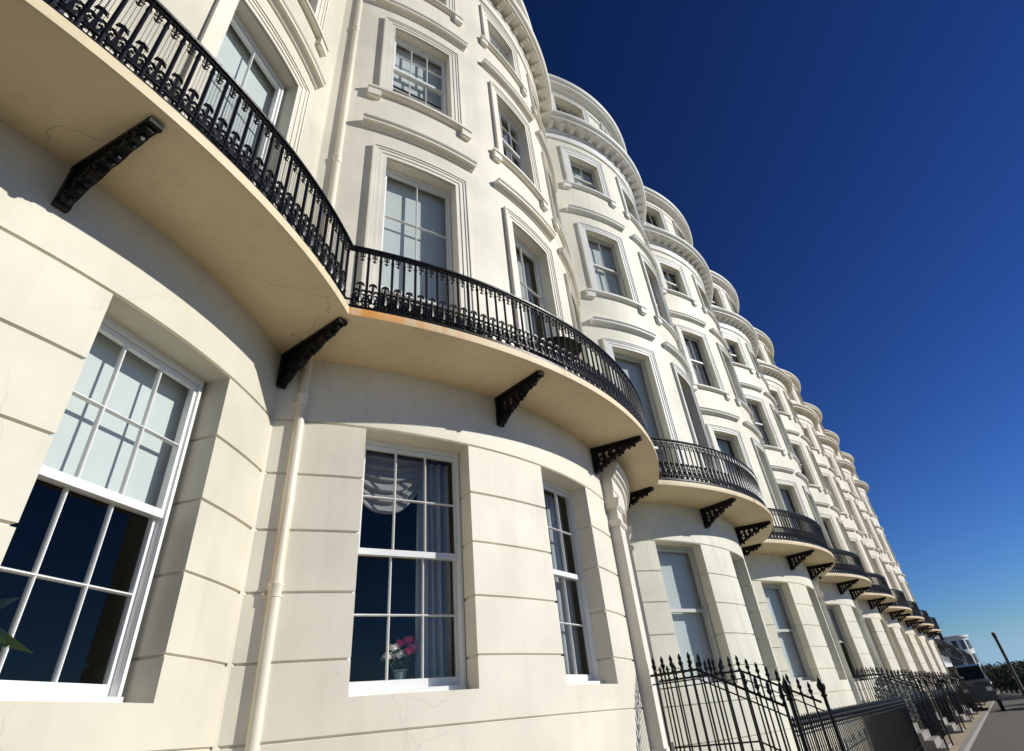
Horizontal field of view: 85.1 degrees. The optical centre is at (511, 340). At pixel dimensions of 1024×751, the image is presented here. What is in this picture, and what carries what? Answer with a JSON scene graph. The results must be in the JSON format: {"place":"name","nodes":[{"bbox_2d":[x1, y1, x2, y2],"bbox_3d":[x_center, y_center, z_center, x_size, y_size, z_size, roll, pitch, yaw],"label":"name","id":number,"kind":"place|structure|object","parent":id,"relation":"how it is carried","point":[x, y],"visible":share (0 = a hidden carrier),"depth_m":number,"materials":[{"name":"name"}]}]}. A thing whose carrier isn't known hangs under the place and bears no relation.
{"place":"outdoors","nodes":[
{"label":"outdoors","id":0,"kind":"place"},
{"bbox_2d":[522,0,1023,666],"label":"sky","id":1,"kind":"structure","parent":0,"point":[853,170],"materials":[{"name":"blue"}]},
{"bbox_2d":[942,688,997,750],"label":"pavement","id":2,"kind":"structure","parent":0,"point":[958,739],"depth_m":19.79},
{"bbox_2d":[791,696,923,750],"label":"area railing","id":3,"kind":"object","parent":2,"relation":"on","point":[895,727],"visible":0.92,"depth_m":11.36,"materials":[{"name":"black metal"}]},
{"bbox_2d":[874,676,899,699],"bbox_3d":[11.963,11.635,17.430,0.773,2.011,1.502,-27,-40,27],"label":"grey shrub","id":4,"kind":"object","parent":2,"relation":"on","point":[887,690],"visible":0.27,"depth_m":17.62,"materials":[{"name":"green plant"}]},
{"bbox_2d":[887,675,918,725],"bbox_3d":[13.096,12.265,18.515,0.758,2.023,1.615,-27,-40,27],"label":"grey shrub","id":5,"kind":"object","parent":2,"relation":"on","point":[907,702],"visible":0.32,"depth_m":18.47,"materials":[{"name":"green plant"}]},
{"bbox_2d":[868,716,951,750],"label":"door steps","id":6,"kind":"structure","parent":2,"relation":"on","point":[928,741],"depth_m":15.54,"materials":[{"name":"stone"}]},
{"bbox_2d":[852,667,949,750],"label":"step railing","id":7,"kind":"object","parent":6,"relation":"on","point":[905,683],"visible":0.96,"depth_m":16.11,"materials":[{"name":"black metal"}]},
{"bbox_2d":[852,667,953,744],"bbox_3d":[11.831,11.392,17.348,2.397,2.125,0.110,-27,-40,27],"label":"step railing","id":8,"kind":"object","parent":6,"relation":"on","point":[925,681],"visible":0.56,"depth_m":17.47,"materials":[{"name":"black metal"}]},
{"bbox_2d":[901,678,923,728],"bbox_3d":[14.269,13.014,19.671,0.736,1.914,1.690,-27,-40,27],"label":"grey shrub","id":9,"kind":"object","parent":2,"relation":"on","point":[920,724],"visible":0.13,"depth_m":19.57,"materials":[{"name":"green plant"}]},
{"bbox_2d":[910,692,946,739],"bbox_3d":[13.956,12.624,18.648,0.200,1.425,4.927,-27,-40,27],"label":"area railing","id":10,"kind":"object","parent":2,"relation":"on","point":[933,731],"visible":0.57,"depth_m":18.45,"materials":[{"name":"black metal"}]},
{"bbox_2d":[921,712,964,733],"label":"door steps","id":11,"kind":"structure","parent":2,"relation":"on","point":[952,728],"depth_m":20.24,"materials":[{"name":"stone"}]},
{"bbox_2d":[887,669,963,732],"bbox_3d":[15.349,13.452,20.834,1.695,2.125,0.110,-27,-40,27],"label":"step railing","id":12,"kind":"object","parent":11,"relation":"on","point":[939,679],"visible":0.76,"depth_m":20.73,"materials":[{"name":"black metal"}]},
{"bbox_2d":[890,669,965,729],"bbox_3d":[16.100,14.308,22.174,2.428,2.125,0.110,-27,-40,27],"label":"step railing","id":13,"kind":"object","parent":11,"relation":"on","point":[943,681],"visible":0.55,"depth_m":21.90,"materials":[{"name":"black metal"}]},
{"bbox_2d":[931,689,957,725],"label":"area railing","id":14,"kind":"object","parent":2,"relation":"on","point":[950,718],"visible":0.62,"depth_m":23.36,"materials":[{"name":"black metal"}]},
{"bbox_2d":[930,698,972,722],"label":"door steps","id":15,"kind":"structure","parent":2,"relation":"on","point":[963,718],"depth_m":25.27,"materials":[{"name":"stone"}]},
{"bbox_2d":[909,670,971,721],"bbox_3d":[19.657,16.381,25.685,1.698,2.125,0.110,-27,-40,27],"label":"step railing","id":16,"kind":"object","parent":15,"relation":"on","point":[952,679],"visible":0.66,"depth_m":25.59,"materials":[{"name":"black metal"}]},
{"bbox_2d":[908,671,973,719],"bbox_3d":[20.414,17.234,27.021,2.416,2.125,0.110,-27,-40,27],"label":"step railing","id":17,"kind":"object","parent":15,"relation":"on","point":[947,686],"visible":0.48,"depth_m":26.85,"materials":[{"name":"black metal"}]},
{"bbox_2d":[946,687,966,715],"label":"area railing","id":18,"kind":"object","parent":2,"relation":"on","point":[960,710],"visible":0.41,"depth_m":28.72,"materials":[{"name":"black metal"}]},
{"bbox_2d":[945,696,977,714],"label":"door steps","id":19,"kind":"structure","parent":2,"relation":"on","point":[971,711],"depth_m":29.94,"materials":[{"name":"stone"}]},
{"bbox_2d":[924,671,977,713],"bbox_3d":[23.951,19.298,30.517,1.697,2.125,0.110,-27,-40,27],"label":"step railing","id":20,"kind":"object","parent":19,"relation":"on","point":[960,679],"visible":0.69,"depth_m":30.39,"materials":[{"name":"black metal"}]},
{"bbox_2d":[927,672,978,712],"bbox_3d":[24.706,20.152,31.855,2.421,2.125,0.110,-27,-40,27],"label":"step railing","id":21,"kind":"object","parent":19,"relation":"on","point":[957,687],"visible":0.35,"depth_m":31.57,"materials":[{"name":"black metal"}]},
{"bbox_2d":[969,690,1023,750],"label":"road","id":22,"kind":"structure","parent":0,"point":[1000,730],"depth_m":21.71,"materials":[{"name":"asphalt"}]},
{"bbox_2d":[955,663,1005,710],"bbox_3d":[28.910,21.576,34.650,1.702,2.445,4.924,-26,-40,26],"label":"parked van","id":23,"kind":"object","parent":22,"relation":"on","point":[979,685],"visible":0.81,"depth_m":33.11,"materials":[{"name":"grey paint"}]},
{"bbox_2d":[982,662,1013,691],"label":"bush","id":24,"kind":"object","parent":22,"relation":"on","point":[987,673],"visible":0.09,"depth_m":65.85,"materials":[{"name":"green plant"}]},
{"bbox_2d":[987,667,1019,692],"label":"bush","id":25,"kind":"object","parent":22,"relation":"on","point":[995,674],"visible":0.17,"depth_m":63.22,"materials":[{"name":"green plant"}]},
{"bbox_2d":[991,663,1018,692],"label":"bush","id":26,"kind":"object","parent":22,"relation":"on","point":[1001,671],"visible":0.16,"depth_m":59.94,"materials":[{"name":"green plant"}]},
{"bbox_2d":[991,632,1023,696],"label":"post","id":27,"kind":"object","parent":22,"relation":"on","point":[993,634],"visible":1,"depth_m":39.69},
{"bbox_2d":[1001,661,1023,689],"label":"bush","id":28,"kind":"object","parent":22,"relation":"on","point":[1013,665],"visible":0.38,"depth_m":51.71,"materials":[{"name":"green plant"}]},
{"bbox_2d":[1001,660,1023,693],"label":"bush","id":29,"kind":"object","parent":22,"relation":"on","point":[1009,678],"visible":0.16,"depth_m":54.50,"materials":[{"name":"green plant"}]},
{"label":"ground","id":30,"kind":"structure","parent":0,"visible":0},
{"bbox_2d":[0,0,352,750],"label":"terraced house","id":31,"kind":"structure","parent":30,"relation":"on","point":[172,286],"depth_m":4.24,"materials":[{"name":"paint"}]},
{"bbox_2d":[0,597,33,653],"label":"potted palm","id":32,"kind":"object","parent":31,"relation":"in","point":[6,639],"visible":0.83,"depth_m":3.15,"materials":[{"name":"plant"}]},
{"bbox_2d":[47,0,116,35],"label":"window","id":33,"kind":"structure","parent":31,"relation":"in","point":[110,2],"depth_m":4.58,"materials":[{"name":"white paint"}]},
{"bbox_2d":[0,315,204,701],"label":"window","id":34,"kind":"structure","parent":31,"relation":"in","point":[122,435],"depth_m":4.11,"materials":[{"name":"white paint"}]},
{"bbox_2d":[170,0,326,206],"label":"window","id":35,"kind":"structure","parent":31,"relation":"in","point":[217,36],"depth_m":7.02,"materials":[{"name":"white paint"}]},
{"bbox_2d":[298,0,329,56],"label":"window","id":36,"kind":"structure","parent":31,"relation":"in","point":[316,19],"depth_m":8.63,"materials":[{"name":"white paint"}]},
{"bbox_2d":[217,0,674,750],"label":"terraced house","id":37,"kind":"structure","parent":30,"relation":"on","point":[449,498],"depth_m":6.75,"materials":[{"name":"paint"}]},
{"bbox_2d":[380,636,419,679],"bbox_3d":[-1.067,3.130,5.381,0.265,0.497,0.436,-27,-40,27],"label":"flower vase","id":38,"kind":"object","parent":37,"relation":"on","point":[400,672],"visible":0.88,"depth_m":5.38,"materials":[{"name":"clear glass"}]},
{"bbox_2d":[348,439,466,696],"bbox_3d":[-1.158,2.282,5.819,1.300,2.437,0.393,16,-40,-28],"label":"window","id":39,"kind":"structure","parent":37,"relation":"in","point":[390,483],"depth_m":6.01,"materials":[{"name":"white paint"}]},
{"bbox_2d":[359,112,476,331],"bbox_3d":[-1.379,-1.490,8.158,2.024,4.345,0.546,16,-40,-28],"label":"window","id":40,"kind":"structure","parent":37,"relation":"in","point":[408,217],"depth_m":8.60,"materials":[{"name":"white paint"}]},
{"bbox_2d":[367,0,471,141],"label":"window","id":41,"kind":"structure","parent":37,"relation":"in","point":[400,68],"depth_m":10.92,"materials":[{"name":"white paint"}]},
{"bbox_2d":[426,0,463,26],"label":"window","id":42,"kind":"structure","parent":37,"relation":"in","point":[450,7],"depth_m":12.54,"materials":[{"name":"white paint"}]},
{"bbox_2d":[479,4,527,97],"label":"window","id":43,"kind":"structure","parent":37,"relation":"in","point":[487,40],"depth_m":14.16,"materials":[{"name":"white paint"}]},
{"bbox_2d":[481,58,547,212],"bbox_3d":[-0.058,-4.394,12.152,0.610,3.395,1.907,-27,-40,27],"label":"window","id":44,"kind":"structure","parent":37,"relation":"in","point":[498,156],"depth_m":12.37,"materials":[{"name":"white paint"}]},
{"bbox_2d":[493,177,573,372],"bbox_3d":[0.342,-0.692,9.563,0.603,4.345,1.887,-27,-40,27],"label":"window","id":45,"kind":"structure","parent":37,"relation":"in","point":[521,284],"depth_m":10.19,"materials":[{"name":"white paint"}]},
{"bbox_2d":[526,73,548,146],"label":"window","id":46,"kind":"structure","parent":37,"relation":"in","point":[535,111],"depth_m":15.29,"materials":[{"name":"white paint"}]},
{"bbox_2d":[535,130,571,261],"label":"window","id":47,"kind":"structure","parent":37,"relation":"in","point":[547,160],"depth_m":14.00,"materials":[{"name":"white paint"}]},
{"bbox_2d":[529,336,580,365],"bbox_3d":[0.649,0.462,7.877,0.780,0.733,0.780,-27,-40,27],"label":"balcony table","id":48,"kind":"object","parent":37,"relation":"on","point":[567,344],"visible":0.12,"depth_m":7.92,"materials":[{"name":"metal"}]},
{"bbox_2d":[542,479,603,684],"bbox_3d":[0.542,3.023,7.139,0.332,2.437,1.207,-27,-40,27],"label":"window","id":49,"kind":"structure","parent":37,"relation":"in","point":[573,663],"depth_m":7.33,"materials":[{"name":"white paint"}]},
{"bbox_2d":[557,247,590,382],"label":"window","id":50,"kind":"structure","parent":37,"relation":"in","point":[571,282],"depth_m":11.92,"materials":[{"name":"white paint"}]},
{"bbox_2d":[542,73,803,750],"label":"terraced house","id":51,"kind":"structure","parent":30,"relation":"on","point":[695,523],"depth_m":12.84,"materials":[{"name":"paint"}]},
{"bbox_2d":[551,91,589,122],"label":"window","id":52,"kind":"structure","parent":51,"relation":"in","point":[555,105],"depth_m":20.02,"materials":[{"name":"grey paint"}]},
{"bbox_2d":[559,144,616,208],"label":"window","id":53,"kind":"structure","parent":51,"relation":"in","point":[577,176],"depth_m":17.90,"materials":[{"name":"grey paint"}]},
{"bbox_2d":[566,204,646,315],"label":"window","id":54,"kind":"structure","parent":51,"relation":"in","point":[603,270],"depth_m":15.81,"materials":[{"name":"grey paint"}]},
{"bbox_2d":[615,176,649,246],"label":"window","id":55,"kind":"structure","parent":51,"relation":"in","point":[621,186],"depth_m":18.97,"materials":[{"name":"grey paint"}]},
{"bbox_2d":[590,316,689,478],"bbox_3d":[2.990,1.477,13.072,2.061,4.345,0.550,14,-40,-27],"label":"window","id":56,"kind":"structure","parent":51,"relation":"in","point":[634,368],"depth_m":13.74,"materials":[{"name":"grey paint"}]},
{"bbox_2d":[630,234,681,349],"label":"window","id":57,"kind":"structure","parent":51,"relation":"in","point":[659,319],"depth_m":17.25,"materials":[{"name":"grey paint"}]},
{"bbox_2d":[656,545,725,686],"bbox_3d":[3.301,5.208,10.723,1.310,2.497,0.242,14,-40,-27],"label":"window","id":58,"kind":"structure","parent":51,"relation":"in","point":[694,631],"depth_m":10.91,"materials":[{"name":"grey paint"}]},
{"bbox_2d":[662,341,721,484],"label":"window","id":59,"kind":"structure","parent":51,"relation":"in","point":[667,346],"depth_m":15.00,"materials":[{"name":"grey paint"}]},
{"bbox_2d":[732,561,771,680],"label":"window","id":60,"kind":"structure","parent":51,"relation":"in","point":[732,561],"depth_m":12.43,"materials":[{"name":"grey paint"}]},
{"bbox_2d":[643,186,874,750],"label":"terraced house","id":61,"kind":"structure","parent":30,"relation":"on","point":[786,568],"depth_m":18.19,"materials":[{"name":"paint"}]},
{"bbox_2d":[645,202,668,231],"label":"window","id":62,"kind":"structure","parent":61,"relation":"in","point":[647,204],"depth_m":24.81,"materials":[{"name":"grey paint"}]},
{"bbox_2d":[653,253,697,306],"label":"window","id":63,"kind":"structure","parent":61,"relation":"in","point":[668,285],"depth_m":22.54,"materials":[{"name":"grey paint"}]},
{"bbox_2d":[669,309,730,400],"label":"window","id":64,"kind":"structure","parent":61,"relation":"in","point":[689,349],"depth_m":20.44,"materials":[{"name":"grey paint"}]},
{"bbox_2d":[691,274,720,330],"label":"window","id":65,"kind":"structure","parent":61,"relation":"in","point":[696,281],"depth_m":23.61,"materials":[{"name":"grey paint"}]},
{"bbox_2d":[710,328,753,420],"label":"window","id":66,"kind":"structure","parent":61,"relation":"in","point":[712,330],"depth_m":21.78,"materials":[{"name":"grey paint"}]},
{"bbox_2d":[699,406,777,539],"bbox_3d":[7.084,4.284,17.717,2.022,4.345,0.601,16,-40,-28],"label":"window","id":67,"kind":"structure","parent":61,"relation":"in","point":[719,445],"depth_m":18.50,"materials":[{"name":"grey paint"}]},
{"bbox_2d":[743,421,791,540],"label":"window","id":68,"kind":"structure","parent":61,"relation":"in","point":[747,424],"depth_m":19.53,"materials":[{"name":"grey paint"}]},
{"bbox_2d":[761,583,814,682],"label":"window","id":69,"kind":"structure","parent":61,"relation":"in","point":[792,649],"depth_m":15.50,"materials":[{"name":"grey paint"}]},
{"bbox_2d":[710,270,886,702],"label":"terraced house","id":70,"kind":"structure","parent":30,"relation":"on","point":[840,589],"depth_m":24.12,"materials":[{"name":"paint"}]},
{"bbox_2d":[712,284,727,309],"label":"window","id":71,"kind":"structure","parent":70,"relation":"in","point":[719,292],"depth_m":29.67,"materials":[{"name":"grey paint"}]},
{"bbox_2d":[722,331,753,373],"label":"window","id":72,"kind":"structure","parent":70,"relation":"in","point":[726,335],"depth_m":27.59,"materials":[{"name":"grey paint"}]},
{"bbox_2d":[745,343,768,389],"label":"window","id":73,"kind":"structure","parent":70,"relation":"in","point":[749,348],"depth_m":28.48,"materials":[{"name":"grey paint"}]},
{"bbox_2d":[739,381,786,455],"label":"window","id":74,"kind":"structure","parent":70,"relation":"in","point":[758,425],"depth_m":25.54,"materials":[{"name":"grey paint"}]},
{"bbox_2d":[764,391,800,467],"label":"window","id":75,"kind":"structure","parent":70,"relation":"in","point":[766,393],"depth_m":26.55,"materials":[{"name":"grey paint"}]},
{"bbox_2d":[770,465,830,572],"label":"window","id":76,"kind":"structure","parent":70,"relation":"in","point":[774,467],"depth_m":23.49,"materials":[{"name":"grey paint"}]},
{"bbox_2d":[796,472,840,570],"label":"window","id":77,"kind":"structure","parent":70,"relation":"in","point":[798,474],"depth_m":24.48,"materials":[{"name":"grey paint"}]},
{"bbox_2d":[826,606,861,680],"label":"window","id":78,"kind":"structure","parent":70,"relation":"in","point":[834,618],"depth_m":20.75,"materials":[{"name":"grey paint"}]},
{"bbox_2d":[754,328,910,690],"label":"terraced house","id":79,"kind":"structure","parent":30,"relation":"on","point":[873,606],"depth_m":29.35,"materials":[{"name":"paint"}]},
{"bbox_2d":[768,383,791,419],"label":"window","id":80,"kind":"structure","parent":79,"relation":"in","point":[772,387],"depth_m":32.42,"materials":[{"name":"grey paint"}]},
{"bbox_2d":[783,391,803,430],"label":"window","id":81,"kind":"structure","parent":79,"relation":"in","point":[786,395],"depth_m":33.29,"materials":[{"name":"grey paint"}]},
{"bbox_2d":[785,428,821,491],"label":"window","id":82,"kind":"structure","parent":79,"relation":"in","point":[793,432],"depth_m":30.42,"materials":[{"name":"grey paint"}]},
{"bbox_2d":[801,435,832,500],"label":"window","id":83,"kind":"structure","parent":79,"relation":"in","point":[804,437],"depth_m":31.37,"materials":[{"name":"grey paint"}]},
{"bbox_2d":[815,501,850,573],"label":"window","id":84,"kind":"structure","parent":79,"relation":"in","point":[823,504],"depth_m":28.24,"materials":[{"name":"grey paint"}]},
{"bbox_2d":[830,506,871,592],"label":"window","id":85,"kind":"structure","parent":79,"relation":"in","point":[834,508],"depth_m":29.37,"materials":[{"name":"grey paint"}]},
{"bbox_2d":[865,619,886,673],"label":"window","id":86,"kind":"structure","parent":79,"relation":"in","point":[869,630],"depth_m":25.38,"materials":[{"name":"grey paint"}]},
{"bbox_2d":[782,369,933,697],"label":"terraced house","id":87,"kind":"structure","parent":30,"relation":"on","point":[894,614],"depth_m":34.24,"materials":[{"name":"paint"}]},
{"bbox_2d":[801,422,820,453],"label":"window","id":88,"kind":"structure","parent":87,"relation":"in","point":[804,425],"depth_m":37.30,"materials":[{"name":"white paint"}]},
{"bbox_2d":[811,427,829,461],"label":"window","id":89,"kind":"structure","parent":87,"relation":"in","point":[815,433],"depth_m":38.10,"materials":[{"name":"white paint"}]},
{"bbox_2d":[818,463,848,517],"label":"window","id":90,"kind":"structure","parent":87,"relation":"in","point":[819,464],"depth_m":35.17,"materials":[{"name":"white paint"}]},
{"bbox_2d":[828,467,856,524],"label":"window","id":91,"kind":"structure","parent":87,"relation":"in","point":[851,516],"depth_m":36.13,"materials":[{"name":"white paint"}]},
{"bbox_2d":[845,527,875,583],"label":"window","id":92,"kind":"structure","parent":87,"relation":"in","point":[847,528],"depth_m":33.12,"materials":[{"name":"white paint"}]},
{"bbox_2d":[855,530,879,581],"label":"window","id":93,"kind":"structure","parent":87,"relation":"in","point":[859,532],"depth_m":34.15,"materials":[{"name":"white paint"}]},
{"bbox_2d":[804,402,938,688],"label":"terraced house","id":94,"kind":"structure","parent":30,"relation":"on","point":[830,445],"depth_m":39.26,"materials":[{"name":"paint"}]},
{"bbox_2d":[825,451,842,479],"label":"window","id":95,"kind":"structure","parent":94,"relation":"in","point":[828,453],"depth_m":42.07,"materials":[{"name":"white paint"}]},
{"bbox_2d":[842,489,867,537],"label":"window","id":96,"kind":"structure","parent":94,"relation":"in","point":[844,490],"depth_m":39.93,"materials":[{"name":"white paint"}]},
{"bbox_2d":[849,492,874,542],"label":"window","id":97,"kind":"structure","parent":94,"relation":"in","point":[870,536],"depth_m":40.96,"materials":[{"name":"white paint"}]},
{"bbox_2d":[867,546,889,588],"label":"window","id":98,"kind":"structure","parent":94,"relation":"in","point":[871,548],"depth_m":38.03,"materials":[{"name":"white paint"}]},
{"bbox_2d":[874,548,899,602],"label":"window","id":99,"kind":"structure","parent":94,"relation":"in","point":[876,549],"depth_m":38.93,"materials":[{"name":"white paint"}]},
{"bbox_2d":[824,429,946,689],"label":"terraced house","id":100,"kind":"structure","parent":30,"relation":"on","point":[848,468],"depth_m":44.23,"materials":[{"name":"paint"}]},
{"bbox_2d":[860,509,882,552],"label":"window","id":101,"kind":"structure","parent":100,"relation":"in","point":[862,510],"depth_m":44.77,"materials":[{"name":"white paint"}]},
{"bbox_2d":[866,511,888,556],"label":"window","id":102,"kind":"structure","parent":100,"relation":"in","point":[867,512],"depth_m":45.76,"materials":[{"name":"white paint"}]},
{"bbox_2d":[889,562,910,604],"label":"window","id":103,"kind":"structure","parent":100,"relation":"in","point":[890,563],"depth_m":43.62,"materials":[{"name":"white paint"}]},
{"bbox_2d":[841,451,953,688],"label":"terraced house","id":104,"kind":"structure","parent":30,"relation":"on","point":[863,489],"depth_m":49.17,"materials":[{"name":"paint"}]},
{"bbox_2d":[921,613,964,685],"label":"seaside building","id":105,"kind":"structure","parent":30,"relation":"on","point":[943,645],"depth_m":71.51,"materials":[{"name":"paint"}]},
{"bbox_2d":[939,633,980,664],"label":"seaside building","id":106,"kind":"structure","parent":30,"relation":"on","point":[961,642],"depth_m":118.85,"materials":[{"name":"paint"}]},
{"bbox_2d":[946,648,974,675],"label":"seaside building","id":107,"kind":"structure","parent":30,"relation":"on","point":[969,658],"depth_m":89.00,"materials":[{"name":"paint"}]},
{"bbox_2d":[957,690,999,750],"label":"kerb","id":108,"kind":"structure","parent":30,"relation":"on","point":[967,743],"depth_m":20.18,"materials":[{"name":"stone"}]},
{"bbox_2d":[1009,666,1023,688],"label":"bush","id":109,"kind":"object","parent":30,"relation":"on","point":[1020,674],"visible":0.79,"depth_m":48.53,"materials":[{"name":"green plant"}]},
{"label":"door steps","id":110,"kind":"object","parent":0,"visible":0},
{"bbox_2d":[650,652,808,750],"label":"step railing","id":111,"kind":"object","parent":110,"relation":"on","point":[787,688],"visible":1,"depth_m":6.70,"materials":[{"name":"black metal"}]},
{"bbox_2d":[659,655,844,750],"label":"step railing","id":112,"kind":"object","parent":110,"relation":"on","point":[820,685],"visible":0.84,"depth_m":7.98,"materials":[{"name":"black metal"}]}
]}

